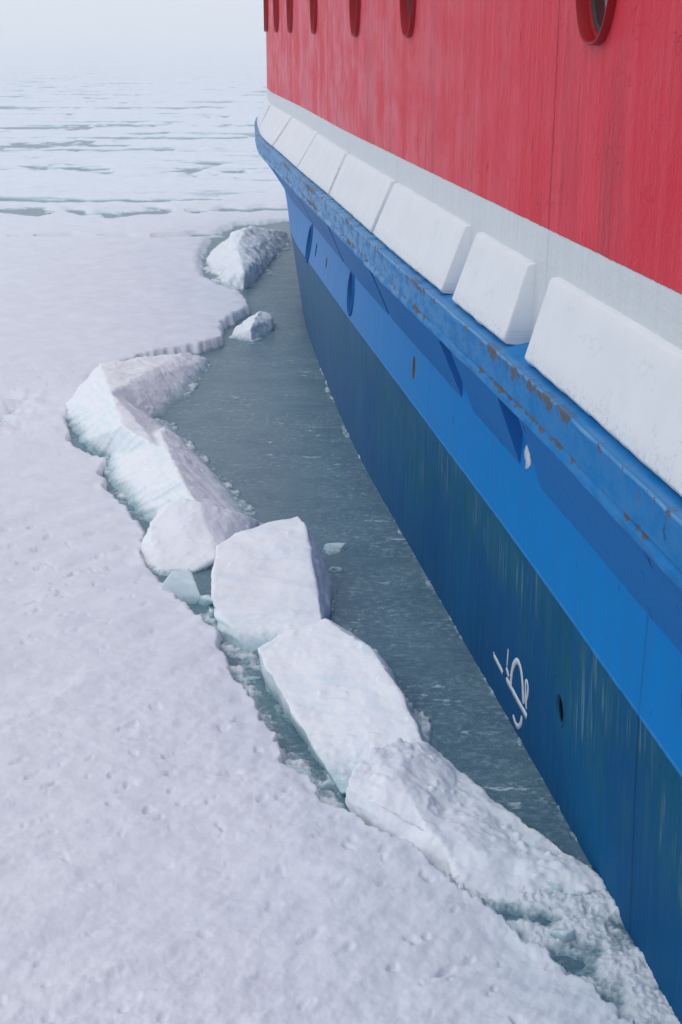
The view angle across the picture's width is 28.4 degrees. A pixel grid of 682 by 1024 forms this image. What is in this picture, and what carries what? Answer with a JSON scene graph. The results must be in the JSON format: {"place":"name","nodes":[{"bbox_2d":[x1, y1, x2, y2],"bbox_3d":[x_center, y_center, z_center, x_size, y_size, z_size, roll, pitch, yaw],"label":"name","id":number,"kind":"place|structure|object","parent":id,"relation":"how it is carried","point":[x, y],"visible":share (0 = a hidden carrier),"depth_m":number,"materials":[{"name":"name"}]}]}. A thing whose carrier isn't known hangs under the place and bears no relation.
{"place":"outdoors","nodes":[
{"label":"outdoors","id":0,"kind":"place"},
{"bbox_2d":[0,0,266,61],"label":"sky","id":1,"kind":"structure","parent":0,"point":[30,30],"materials":[{"name":"white"}]},
{"bbox_2d":[0,63,626,1002],"bbox_3d":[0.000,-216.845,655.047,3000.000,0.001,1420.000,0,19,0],"label":"water","id":2,"kind":"structure","parent":0,"point":[260,423],"depth_m":8.79,"materials":[{"name":"liquid"}]},
{"bbox_2d":[66,352,247,521],"bbox_3d":[-1.537,-0.735,10.606,1.370,0.385,5.073,-3,19,-8],"label":"ice block","id":3,"kind":"object","parent":2,"relation":"on","point":[115,409],"depth_m":10.03,"materials":[{"name":"white ice"}]},
{"bbox_2d":[161,570,200,603],"bbox_3d":[-0.876,0.426,7.363,0.214,0.176,0.191,-6,20,-19],"label":"ice chunk","id":4,"kind":"object","parent":2,"relation":"on","point":[182,584],"visible":0.76,"depth_m":7.33,"materials":[{"name":"white ice"}]},
{"bbox_2d":[141,499,258,575],"bbox_3d":[-0.889,0.121,8.122,0.564,0.312,1.115,4,19,12],"label":"ice block","id":5,"kind":"object","parent":2,"relation":"on","point":[184,534],"depth_m":8.01,"materials":[{"name":"white ice"}]},
{"bbox_2d":[199,595,212,605],"bbox_3d":[-0.731,0.485,7.315,0.101,0.068,0.079,0,19,0],"label":"ice chunk","id":6,"kind":"object","parent":2,"relation":"in","point":[205,600],"visible":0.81,"depth_m":7.28,"materials":[{"name":"ice"}]},
{"bbox_2d":[206,226,289,289],"bbox_3d":[-1.451,-3.814,19.656,0.969,0.519,5.224,1,19,4],"label":"ice block","id":7,"kind":"object","parent":2,"relation":"on","point":[243,258],"depth_m":18.91,"materials":[{"name":"white ice"}]},
{"bbox_2d":[239,676,261,682],"bbox_3d":[-0.432,0.805,6.425,0.070,0.053,0.112,14,23,36],"label":"ice chunk","id":8,"kind":"object","parent":2,"relation":"on","point":[251,678],"visible":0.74,"depth_m":6.41,"materials":[{"name":"ice"}]},
{"bbox_2d":[228,311,274,340],"bbox_3d":[-0.916,-2.022,14.607,0.337,0.274,1.093,6,19,17],"label":"ice block","id":9,"kind":"object","parent":2,"relation":"on","point":[257,325],"depth_m":14.36,"materials":[{"name":"white ice"}]},
{"bbox_2d":[211,516,333,650],"bbox_3d":[-0.356,0.303,7.392,0.659,0.440,1.676,0,19,0],"label":"ice block","id":10,"kind":"object","parent":2,"relation":"on","point":[271,580],"depth_m":7.04,"materials":[{"name":"white ice"}]},
{"bbox_2d":[290,766,312,775],"bbox_3d":[-0.168,1.086,5.563,0.127,0.047,0.067,14,23,37],"label":"ice chunk","id":11,"kind":"object","parent":2,"relation":"on","point":[301,770],"visible":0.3,"depth_m":5.55,"materials":[{"name":"ice"}]},
{"bbox_2d":[0,62,634,1023],"bbox_3d":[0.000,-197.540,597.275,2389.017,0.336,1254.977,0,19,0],"label":"ice sheet","id":12,"kind":"object","parent":2,"relation":"on","point":[180,842],"visible":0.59,"depth_m":5.74,"materials":[{"name":"white snow"}]},
{"bbox_2d":[319,779,335,789],"bbox_3d":[-0.049,1.122,5.462,0.048,0.078,0.081,14,23,36],"label":"ice chunk","id":13,"kind":"object","parent":2,"relation":"on","point":[328,784],"visible":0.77,"depth_m":5.44,"materials":[{"name":"white ice"}]},
{"bbox_2d":[324,543,345,551],"bbox_3d":[-0.035,0.225,8.104,0.138,0.059,0.102,0,19,0],"label":"ice chunk","id":14,"kind":"object","parent":2,"relation":"in","point":[331,547],"visible":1,"depth_m":8.11,"materials":[{"name":"white ice"}]},
{"bbox_2d":[258,618,425,794],"bbox_3d":[0.030,0.779,6.191,0.673,0.310,1.632,-6,20,-19],"label":"ice block","id":15,"kind":"object","parent":2,"relation":"on","point":[336,692],"depth_m":5.97,"materials":[{"name":"white ice"}]},
{"bbox_2d":[67,241,679,1023],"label":"brash ice","id":16,"kind":"structure","parent":2,"relation":"on","point":[607,953],"depth_m":4.62,"materials":[{"name":"white ice"}]},
{"bbox_2d":[209,607,213,617],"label":"ice chunk","id":17,"kind":"object","parent":16,"relation":"on","point":[211,612],"visible":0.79,"depth_m":7.10,"materials":[{"name":"ice"}]},
{"bbox_2d":[546,881,562,892],"bbox_3d":[0.745,1.324,4.771,0.079,0.036,0.034,13,22,33],"label":"ice chunk","id":18,"kind":"object","parent":16,"relation":"on","point":[557,887],"visible":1,"depth_m":4.76,"materials":[{"name":"ice"}]},
{"bbox_2d":[254,0,681,1023],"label":"ship","id":19,"kind":"object","parent":2,"relation":"on","point":[484,204],"visible":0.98,"depth_m":5.38,"materials":[{"name":"blue paint"}]},
{"bbox_2d":[345,738,606,904],"bbox_3d":[0.466,1.198,5.051,0.539,0.307,1.047,-12,22,-32],"label":"ice block","id":20,"kind":"object","parent":2,"relation":"on","point":[437,808],"depth_m":5.04,"materials":[{"name":"white ice"}]},
{"bbox_2d":[550,929,574,943],"bbox_3d":[0.741,1.419,4.531,0.076,0.086,0.093,-11,21,-29],"label":"ice chunk","id":21,"kind":"object","parent":2,"relation":"on","point":[565,936],"visible":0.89,"depth_m":4.49,"materials":[{"name":"white ice"}]}
]}

